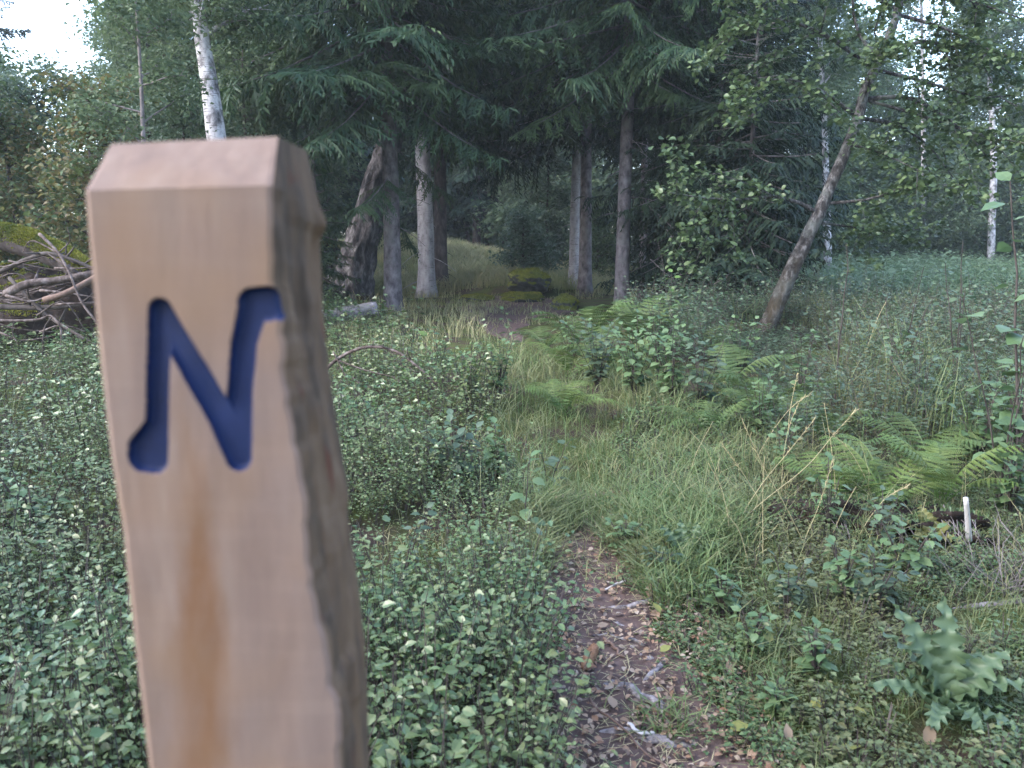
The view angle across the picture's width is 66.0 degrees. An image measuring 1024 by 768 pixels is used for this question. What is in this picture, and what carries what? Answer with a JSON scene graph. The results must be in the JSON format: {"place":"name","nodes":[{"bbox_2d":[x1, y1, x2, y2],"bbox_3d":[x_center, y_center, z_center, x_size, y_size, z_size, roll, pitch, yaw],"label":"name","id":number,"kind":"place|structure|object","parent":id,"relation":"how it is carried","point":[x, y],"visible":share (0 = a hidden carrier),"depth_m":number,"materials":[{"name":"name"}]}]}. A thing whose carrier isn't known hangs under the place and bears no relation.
{"place":"outdoors","nodes":[
{"label":"outdoors","id":0,"kind":"place"},
{"bbox_2d":[0,236,1023,767],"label":"ground","id":1,"kind":"structure","parent":0,"point":[584,302],"depth_m":3.84,"materials":[{"name":"plant"}]},
{"bbox_2d":[0,9,64,262],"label":"broadleaf tree","id":2,"kind":"object","parent":1,"relation":"on","point":[21,119],"visible":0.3,"depth_m":10.94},
{"bbox_2d":[0,453,82,548],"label":"leafy herb","id":3,"kind":"object","parent":1,"relation":"on","point":[15,487],"visible":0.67,"depth_m":3.15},
{"bbox_2d":[0,94,89,262],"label":"broadleaf tree","id":4,"kind":"object","parent":1,"relation":"on","point":[9,160],"visible":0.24,"depth_m":11.05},
{"bbox_2d":[0,260,96,352],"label":"pile","id":5,"kind":"object","parent":1,"relation":"on","point":[69,318],"visible":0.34,"depth_m":8.87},
{"bbox_2d":[0,242,91,273],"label":"fallen branch","id":6,"kind":"object","parent":5,"relation":"on","point":[44,253],"visible":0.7,"depth_m":8.20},
{"bbox_2d":[0,221,93,287],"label":"mossy log","id":7,"kind":"object","parent":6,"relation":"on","point":[15,238],"visible":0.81,"depth_m":8.52,"materials":[{"name":"green plant"}]},
{"bbox_2d":[0,49,105,260],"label":"broadleaf tree","id":8,"kind":"object","parent":1,"relation":"on","point":[9,88],"visible":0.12,"depth_m":14.17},
{"bbox_2d":[0,51,171,265],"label":"broadleaf tree","id":9,"kind":"object","parent":1,"relation":"on","point":[76,178],"visible":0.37,"depth_m":9.62,"materials":[{"name":"plant"}]},
{"bbox_2d":[43,0,174,148],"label":"tree","id":10,"kind":"object","parent":1,"relation":"on","point":[94,43],"visible":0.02,"depth_m":32.68,"materials":[{"name":"green plant"}]},
{"bbox_2d":[48,0,216,194],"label":"broadleaf tree","id":11,"kind":"object","parent":1,"relation":"on","point":[128,11],"visible":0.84,"depth_m":9.34,"materials":[{"name":"plant"}]},
{"bbox_2d":[62,0,217,229],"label":"broadleaf tree","id":12,"kind":"object","parent":1,"relation":"on","point":[182,48],"visible":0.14,"depth_m":15.71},
{"bbox_2d":[45,1,252,156],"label":"broadleaf tree","id":13,"kind":"object","parent":1,"relation":"on","point":[117,62],"visible":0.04,"depth_m":18.82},
{"bbox_2d":[73,74,260,249],"bbox_3d":[-5.412,-2.816,12.598,3.108,4.100,3.184,9,14,41],"label":"broadleaf tree","id":14,"kind":"object","parent":1,"relation":"on","point":[183,133],"visible":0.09,"depth_m":12.17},
{"bbox_2d":[78,0,323,139],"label":"birch tree","id":15,"kind":"object","parent":1,"relation":"on","point":[213,115],"visible":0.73,"depth_m":11.05,"materials":[{"name":"green plant"}]},
{"bbox_2d":[86,137,368,767],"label":"waymark post","id":16,"kind":"object","parent":1,"relation":"on","point":[229,472],"visible":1,"depth_m":0.47,"materials":[{"name":"brown wood"}]},
{"bbox_2d":[145,1,352,265],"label":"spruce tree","id":17,"kind":"object","parent":1,"relation":"on","point":[317,185],"visible":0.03,"depth_m":18.12,"materials":[{"name":"green plant"}]},
{"bbox_2d":[165,25,346,294],"bbox_3d":[-4.523,-3.553,13.601,3.074,5.070,2.565,4,11,21],"label":"broadleaf tree","id":18,"kind":"object","parent":1,"relation":"on","point":[228,63],"visible":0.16,"depth_m":13.21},
{"bbox_2d":[174,10,367,239],"bbox_3d":[-7.584,-8.972,22.977,7.755,11.867,6.833,4,11,22],"label":"broadleaf tree","id":19,"kind":"object","parent":1,"relation":"on","point":[342,169],"visible":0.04,"depth_m":24.16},
{"bbox_2d":[0,280,617,767],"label":"bilberry cover","id":20,"kind":"object","parent":1,"relation":"on","point":[28,642],"visible":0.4,"depth_m":2.38,"materials":[{"name":"plant"}]},
{"bbox_2d":[0,273,94,331],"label":"fallen branch","id":21,"kind":"object","parent":20,"relation":"on","point":[19,307],"visible":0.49,"depth_m":8.27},
{"bbox_2d":[2,253,92,297],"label":"fallen branch","id":22,"kind":"object","parent":21,"relation":"on","point":[14,289],"visible":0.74,"depth_m":8.05,"materials":[{"name":"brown wood"}]},
{"bbox_2d":[308,137,363,304],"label":"spruce tree","id":23,"kind":"object","parent":1,"relation":"on","point":[332,273],"visible":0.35,"depth_m":14.91,"materials":[{"name":"green plant"}]},
{"bbox_2d":[294,9,414,238],"bbox_3d":[-6.383,-12.559,26.094,6.043,16.722,5.751,9,14,42],"label":"spruce","id":24,"kind":"object","parent":1,"relation":"on","point":[346,195],"visible":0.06,"depth_m":26.23,"materials":[{"name":"green plant"}]},
{"bbox_2d":[165,0,549,315],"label":"spruce tree","id":25,"kind":"object","parent":1,"relation":"on","point":[376,80],"visible":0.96,"depth_m":13.11,"materials":[{"name":"green plant"}]},
{"bbox_2d":[329,340,436,397],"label":"bent branch","id":26,"kind":"object","parent":1,"relation":"on","point":[336,359],"visible":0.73,"depth_m":6.11,"materials":[{"name":"brown wood"}]},
{"bbox_2d":[362,593,451,705],"bbox_3d":[-0.307,0.768,2.213,0.288,0.359,0.170,-2,10,-10],"label":"leafy herb","id":27,"kind":"object","parent":1,"relation":"on","point":[423,598],"visible":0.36,"depth_m":2.20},
{"bbox_2d":[313,0,530,297],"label":"spruce tree","id":28,"kind":"object","parent":1,"relation":"on","point":[426,278],"visible":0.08,"depth_m":18.88,"materials":[{"name":"green plant"}]},
{"bbox_2d":[368,133,493,228],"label":"spruce","id":29,"kind":"object","parent":1,"relation":"on","point":[412,215],"visible":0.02,"depth_m":41.11,"materials":[{"name":"green plant"}]},
{"bbox_2d":[369,126,501,243],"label":"bush","id":30,"kind":"object","parent":1,"relation":"on","point":[456,231],"visible":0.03,"depth_m":44.43,"materials":[{"name":"green plant"}]},
{"bbox_2d":[413,408,483,490],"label":"leafy herb","id":31,"kind":"object","parent":1,"relation":"on","point":[460,436],"visible":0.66,"depth_m":4.10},
{"bbox_2d":[322,0,581,300],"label":"old birch","id":32,"kind":"object","parent":1,"relation":"on","point":[362,236],"visible":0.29,"depth_m":16.56,"materials":[{"name":"brown plant"}]},
{"bbox_2d":[399,113,526,247],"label":"spruce","id":33,"kind":"object","parent":1,"relation":"on","point":[464,206],"visible":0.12,"depth_m":37.92,"materials":[{"name":"green plant"}]},
{"bbox_2d":[351,0,593,290],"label":"spruce tree","id":34,"kind":"object","parent":1,"relation":"on","point":[440,240],"visible":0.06,"depth_m":19.63,"materials":[{"name":"green plant"}]},
{"bbox_2d":[468,332,519,401],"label":"leafy herb","id":35,"kind":"object","parent":1,"relation":"on","point":[502,376],"visible":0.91,"depth_m":6.14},
{"bbox_2d":[481,416,512,484],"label":"leafy herb","id":36,"kind":"object","parent":1,"relation":"on","point":[489,454],"visible":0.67,"depth_m":4.40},
{"bbox_2d":[507,450,546,535],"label":"leafy herb","id":37,"kind":"object","parent":1,"relation":"on","point":[536,480],"visible":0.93,"depth_m":3.47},
{"bbox_2d":[488,201,567,273],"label":"shrub","id":38,"kind":"object","parent":1,"relation":"on","point":[520,224],"visible":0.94,"depth_m":22.47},
{"bbox_2d":[507,267,551,293],"bbox_3d":[0.413,-2.472,18.893,1.093,0.666,0.945,0,10,0],"label":"mossy boulder","id":39,"kind":"object","parent":1,"relation":"on","point":[536,279],"visible":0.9,"depth_m":18.61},
{"bbox_2d":[495,142,594,269],"bbox_3d":[1.037,-5.823,25.241,3.180,4.969,2.873,0,10,0],"label":"shrub","id":40,"kind":"object","parent":1,"relation":"on","point":[551,216],"visible":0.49,"depth_m":25.11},
{"bbox_2d":[446,0,664,288],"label":"spruce tree","id":41,"kind":"object","parent":1,"relation":"on","point":[571,136],"visible":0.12,"depth_m":19.56,"materials":[{"name":"green plant"}]},
{"bbox_2d":[469,120,648,263],"bbox_3d":[2.036,-8.712,36.305,8.816,8.502,8.159,2,11,13],"label":"bush","id":42,"kind":"object","parent":1,"relation":"on","point":[598,180],"visible":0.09,"depth_m":35.04,"materials":[{"name":"green plant"}]},
{"bbox_2d":[524,379,621,415],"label":"fern","id":43,"kind":"object","parent":1,"relation":"on","point":[553,397],"visible":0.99,"depth_m":6.07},
{"bbox_2d":[489,0,665,296],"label":"spruce tree","id":44,"kind":"object","parent":1,"relation":"on","point":[584,284],"visible":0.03,"depth_m":19.03,"materials":[{"name":"green plant"}]},
{"bbox_2d":[528,298,634,353],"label":"fern","id":45,"kind":"object","parent":1,"relation":"on","point":[601,321],"visible":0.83,"depth_m":8.79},
{"bbox_2d":[559,317,622,392],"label":"leafy herb","id":46,"kind":"object","parent":1,"relation":"on","point":[603,371],"visible":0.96,"depth_m":7.05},
{"bbox_2d":[559,194,637,279],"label":"shrub","id":47,"kind":"object","parent":1,"relation":"on","point":[598,262],"visible":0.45,"depth_m":24.34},
{"bbox_2d":[463,0,767,307],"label":"spruce tree","id":48,"kind":"object","parent":1,"relation":"on","point":[632,50],"visible":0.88,"depth_m":13.82,"materials":[{"name":"green plant"}]},
{"bbox_2d":[602,309,677,399],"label":"leafy herb","id":49,"kind":"object","parent":1,"relation":"on","point":[637,364],"visible":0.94,"depth_m":6.49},
{"bbox_2d":[594,294,685,350],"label":"fern","id":50,"kind":"object","parent":1,"relation":"on","point":[629,318],"visible":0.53,"depth_m":9.06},
{"bbox_2d":[631,296,687,378],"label":"leafy herb","id":51,"kind":"object","parent":1,"relation":"on","point":[651,318],"visible":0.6,"depth_m":7.25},
{"bbox_2d":[322,231,1023,603],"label":"dry grass","id":52,"kind":"structure","parent":1,"relation":"on","point":[482,271],"depth_m":15.09,"materials":[{"name":"plant"}]},
{"bbox_2d":[638,315,709,403],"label":"leafy herb","id":53,"kind":"object","parent":1,"relation":"on","point":[672,369],"visible":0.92,"depth_m":6.20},
{"bbox_2d":[592,51,755,264],"bbox_3d":[5.264,-11.444,24.228,6.074,16.808,5.780,-9,14,-42],"label":"spruce","id":54,"kind":"object","parent":1,"relation":"on","point":[635,173],"visible":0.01,"depth_m":25.10,"materials":[{"name":"green plant"}]},
{"bbox_2d":[629,76,736,308],"bbox_3d":[3.667,-4.075,16.705,2.893,5.278,2.880,0,10,0],"label":"spruce tree","id":55,"kind":"object","parent":1,"relation":"on","point":[637,241],"visible":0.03,"depth_m":16.73,"materials":[{"name":"green plant"}]},
{"bbox_2d":[652,519,720,567],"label":"lobed herb","id":56,"kind":"object","parent":1,"relation":"on","point":[673,535],"visible":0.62,"depth_m":3.26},
{"bbox_2d":[673,333,729,408],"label":"leafy herb","id":57,"kind":"object","parent":1,"relation":"on","point":[698,381],"visible":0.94,"depth_m":5.88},
{"bbox_2d":[654,394,775,435],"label":"fern","id":58,"kind":"object","parent":1,"relation":"on","point":[730,409],"visible":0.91,"depth_m":5.29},
{"bbox_2d":[574,0,867,308],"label":"spruce tree","id":59,"kind":"object","parent":1,"relation":"on","point":[663,128],"visible":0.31,"depth_m":14.49,"materials":[{"name":"green plant"}]},
{"bbox_2d":[701,566,745,615],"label":"leafy herb","id":60,"kind":"object","parent":1,"relation":"on","point":[724,596],"visible":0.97,"depth_m":2.83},
{"bbox_2d":[681,342,789,390],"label":"fern","id":61,"kind":"object","parent":1,"relation":"on","point":[725,361],"visible":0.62,"depth_m":6.68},
{"bbox_2d":[717,314,769,377],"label":"leafy herb","id":62,"kind":"object","parent":1,"relation":"on","point":[750,343],"visible":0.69,"depth_m":6.96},
{"bbox_2d":[657,0,849,323],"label":"spruce tree","id":63,"kind":"object","parent":1,"relation":"on","point":[763,225],"visible":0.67,"depth_m":12.84,"materials":[{"name":"green plant"}]},
{"bbox_2d":[729,603,777,650],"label":"leafy herb","id":64,"kind":"object","parent":1,"relation":"on","point":[755,636],"visible":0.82,"depth_m":2.56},
{"bbox_2d":[499,387,1023,767],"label":"leafy cover","id":65,"kind":"object","parent":1,"relation":"on","point":[996,755],"visible":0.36,"depth_m":2.63,"materials":[{"name":"plant"}]},
{"bbox_2d":[741,364,789,440],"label":"leafy herb","id":66,"kind":"object","parent":1,"relation":"on","point":[769,396],"visible":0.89,"depth_m":5.10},
{"bbox_2d":[710,374,829,416],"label":"fern","id":67,"kind":"object","parent":1,"relation":"on","point":[744,392],"visible":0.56,"depth_m":5.57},
{"bbox_2d":[752,674,798,717],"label":"leafy herb","id":68,"kind":"object","parent":1,"relation":"on","point":[770,687],"visible":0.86,"depth_m":2.25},
{"bbox_2d":[767,408,803,478],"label":"leafy herb","id":69,"kind":"object","parent":1,"relation":"on","point":[788,435],"visible":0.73,"depth_m":4.35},
{"bbox_2d":[762,550,817,609],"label":"leafy herb","id":70,"kind":"object","parent":1,"relation":"on","point":[796,598],"visible":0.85,"depth_m":2.80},
{"bbox_2d":[782,319,820,395],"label":"leafy herb","id":71,"kind":"object","parent":1,"relation":"on","point":[805,367],"visible":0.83,"depth_m":6.11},
{"bbox_2d":[749,6,857,255],"bbox_3d":[10.064,-13.024,30.160,6.136,17.842,6.448,-2,11,-11],"label":"spruce","id":72,"kind":"object","parent":1,"relation":"on","point":[806,173],"visible":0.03,"depth_m":29.73,"materials":[{"name":"green plant"}]},
{"bbox_2d":[610,253,1023,459],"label":"undergrowth","id":73,"kind":"object","parent":1,"relation":"on","point":[708,313],"visible":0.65,"depth_m":7.29,"materials":[{"name":"plant"}]},
{"bbox_2d":[793,611,842,680],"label":"leafy herb","id":74,"kind":"object","parent":1,"relation":"on","point":[815,648],"visible":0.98,"depth_m":2.38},
{"bbox_2d":[758,390,882,439],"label":"fern","id":75,"kind":"object","parent":1,"relation":"on","point":[817,423],"visible":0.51,"depth_m":5.17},
{"bbox_2d":[621,390,1023,767],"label":"moss carpet","id":76,"kind":"object","parent":1,"relation":"on","point":[917,696],"visible":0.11,"depth_m":2.74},
{"bbox_2d":[776,55,873,240],"bbox_3d":[11.772,-8.853,32.124,5.839,8.750,5.937,-8,13,-39],"label":"tree","id":77,"kind":"object","parent":1,"relation":"on","point":[834,154],"visible":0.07,"depth_m":30.88,"materials":[{"name":"green plant"}]},
{"bbox_2d":[776,1,886,175],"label":"tree","id":78,"kind":"object","parent":1,"relation":"on","point":[857,149],"visible":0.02,"depth_m":36.44,"materials":[{"name":"green plant"}]},
{"bbox_2d":[647,0,1023,340],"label":"leaning tree","id":79,"kind":"object","parent":1,"relation":"on","point":[968,46],"visible":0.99,"depth_m":9.73,"materials":[{"name":"green plant"}]},
{"bbox_2d":[787,157,889,259],"bbox_3d":[13.640,-7.361,35.192,5.809,6.053,6.276,7,12,34],"label":"bush","id":80,"kind":"object","parent":1,"relation":"on","point":[844,179],"visible":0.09,"depth_m":34.28,"materials":[{"name":"green plant"}]},
{"bbox_2d":[775,0,909,268],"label":"birch tree","id":81,"kind":"object","parent":1,"relation":"on","point":[846,74],"visible":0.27,"depth_m":25.10,"materials":[{"name":"green plant"}]},
{"bbox_2d":[774,451,912,496],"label":"fern","id":82,"kind":"object","parent":1,"relation":"on","point":[812,473],"visible":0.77,"depth_m":3.94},
{"bbox_2d":[820,534,871,605],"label":"leafy herb","id":83,"kind":"object","parent":1,"relation":"on","point":[843,574],"visible":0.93,"depth_m":2.82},
{"bbox_2d":[680,248,1023,308],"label":"meadow plants","id":84,"kind":"object","parent":1,"relation":"on","point":[905,268],"visible":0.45,"depth_m":19.19,"materials":[{"name":"plant"}]},
{"bbox_2d":[862,485,905,548],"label":"leafy herb","id":85,"kind":"object","parent":1,"relation":"on","point":[885,513],"visible":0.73,"depth_m":3.29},
{"bbox_2d":[830,1,942,187],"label":"tree","id":86,"kind":"object","parent":1,"relation":"on","point":[882,76],"visible":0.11,"depth_m":40.77,"materials":[{"name":"green plant"}]},
{"bbox_2d":[855,544,920,613],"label":"leafy herb","id":87,"kind":"object","parent":1,"relation":"on","point":[879,585],"visible":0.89,"depth_m":2.75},
{"bbox_2d":[815,433,961,501],"bbox_3d":[1.812,0.452,3.899,0.681,0.306,0.647,-6,12,-31],"label":"fern","id":88,"kind":"object","parent":1,"relation":"on","point":[878,492],"visible":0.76,"depth_m":3.89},
{"bbox_2d":[830,126,946,260],"bbox_3d":[16.293,-8.301,37.396,7.791,7.514,7.211,5,11,25],"label":"bush","id":89,"kind":"object","parent":1,"relation":"on","point":[870,184],"visible":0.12,"depth_m":35.55,"materials":[{"name":"green plant"}]},
{"bbox_2d":[764,491,1021,552],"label":"earth bank","id":90,"kind":"structure","parent":1,"relation":"on","point":[939,513],"depth_m":3.50,"materials":[{"name":"soil"}]},
{"bbox_2d":[806,451,850,526],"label":"leafy herb","id":91,"kind":"object","parent":90,"relation":"on","point":[829,512],"visible":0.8,"depth_m":3.46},
{"bbox_2d":[838,165,948,259],"bbox_3d":[17.506,-7.395,36.486,5.312,5.535,5.739,-7,13,-34],"label":"bush","id":92,"kind":"object","parent":1,"relation":"on","point":[894,244],"visible":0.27,"depth_m":35.42,"materials":[{"name":"green plant"}]},
{"bbox_2d":[865,499,947,572],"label":"leafy herb","id":93,"kind":"object","parent":1,"relation":"on","point":[912,558],"visible":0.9,"depth_m":3.01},
{"bbox_2d":[867,323,976,434],"bbox_3d":[2.714,-0.009,5.302,0.668,0.774,0.343,8,13,39],"label":"leafy herb","id":94,"kind":"object","parent":1,"relation":"on","point":[914,356],"visible":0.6,"depth_m":5.28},
{"bbox_2d":[858,0,998,254],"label":"birch tree","id":95,"kind":"object","parent":1,"relation":"on","point":[909,10],"visible":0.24,"depth_m":35.86,"materials":[{"name":"green plant"}]},
{"bbox_2d":[860,411,1001,468],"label":"fern","id":96,"kind":"object","parent":1,"relation":"on","point":[950,439],"visible":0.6,"depth_m":4.59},
{"bbox_2d":[898,505,965,541],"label":"lobed herb","id":97,"kind":"object","parent":1,"relation":"on","point":[925,529],"visible":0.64,"depth_m":3.41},
{"bbox_2d":[867,595,1023,732],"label":"lobed herb","id":98,"kind":"object","parent":1,"relation":"on","point":[955,675],"visible":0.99,"depth_m":2.19,"materials":[{"name":"plant"}]},
{"bbox_2d":[878,433,1022,506],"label":"fern","id":99,"kind":"object","parent":1,"relation":"on","point":[940,475],"visible":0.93,"depth_m":3.82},
{"bbox_2d":[934,236,976,401],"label":"sapling","id":100,"kind":"object","parent":1,"relation":"on","point":[964,346],"visible":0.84,"depth_m":5.80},
{"bbox_2d":[897,147,1023,262],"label":"bush","id":101,"kind":"object","parent":1,"relation":"on","point":[966,232],"visible":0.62,"depth_m":34.06,"materials":[{"name":"green plant"}]},
{"bbox_2d":[916,39,1023,206],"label":"tree","id":102,"kind":"object","parent":1,"relation":"on","point":[978,121],"visible":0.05,"depth_m":42.01,"materials":[{"name":"green plant"}]},
{"bbox_2d":[918,0,1023,260],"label":"birch tree","id":103,"kind":"object","parent":1,"relation":"on","point":[1006,32],"visible":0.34,"depth_m":32.41,"materials":[{"name":"green plant"}]},
{"bbox_2d":[921,499,1023,607],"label":"dead bush","id":104,"kind":"object","parent":1,"relation":"on","point":[1001,573],"visible":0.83,"depth_m":2.99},
{"bbox_2d":[946,290,1023,509],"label":"sapling","id":105,"kind":"object","parent":1,"relation":"on","point":[1017,421],"visible":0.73,"depth_m":3.74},
{"bbox_2d":[948,154,1023,259],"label":"bush","id":106,"kind":"object","parent":1,"relation":"on","point":[1019,208],"visible":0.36,"depth_m":33.84,"materials":[{"name":"green plant"}]},
{"bbox_2d":[949,381,1023,460],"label":"leafy herb","id":107,"kind":"object","parent":1,"relation":"on","point":[985,422],"visible":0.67,"depth_m":4.55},
{"bbox_2d":[981,171,1023,488],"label":"sapling","id":108,"kind":"object","parent":1,"relation":"on","point":[1015,338],"visible":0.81,"depth_m":3.97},
{"bbox_2d":[985,423,1023,521],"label":"leafy herb","id":109,"kind":"object","parent":1,"relation":"on","point":[1013,472],"visible":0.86,"depth_m":3.66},
{"bbox_2d":[0,0,1023,234],"label":"sky","id":110,"kind":"structure","parent":0,"point":[45,18],"materials":[{"name":"white"}]},
{"bbox_2d":[456,296,778,767],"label":"path","id":111,"kind":"structure","parent":0,"point":[633,619],"depth_m":2.55,"materials":[{"name":"soil"}]},
{"bbox_2d":[599,727,693,747],"bbox_3d":[0.382,1.003,2.214,0.372,0.054,0.058,2,11,12],"label":"bare root","id":112,"kind":"object","parent":111,"relation":"on","point":[653,739],"visible":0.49,"depth_m":2.20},
{"bbox_2d":[496,489,811,767],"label":"leaf litter","id":113,"kind":"object","parent":111,"relation":"on","point":[633,764],"visible":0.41,"depth_m":2.40,"materials":[{"name":"plant"}]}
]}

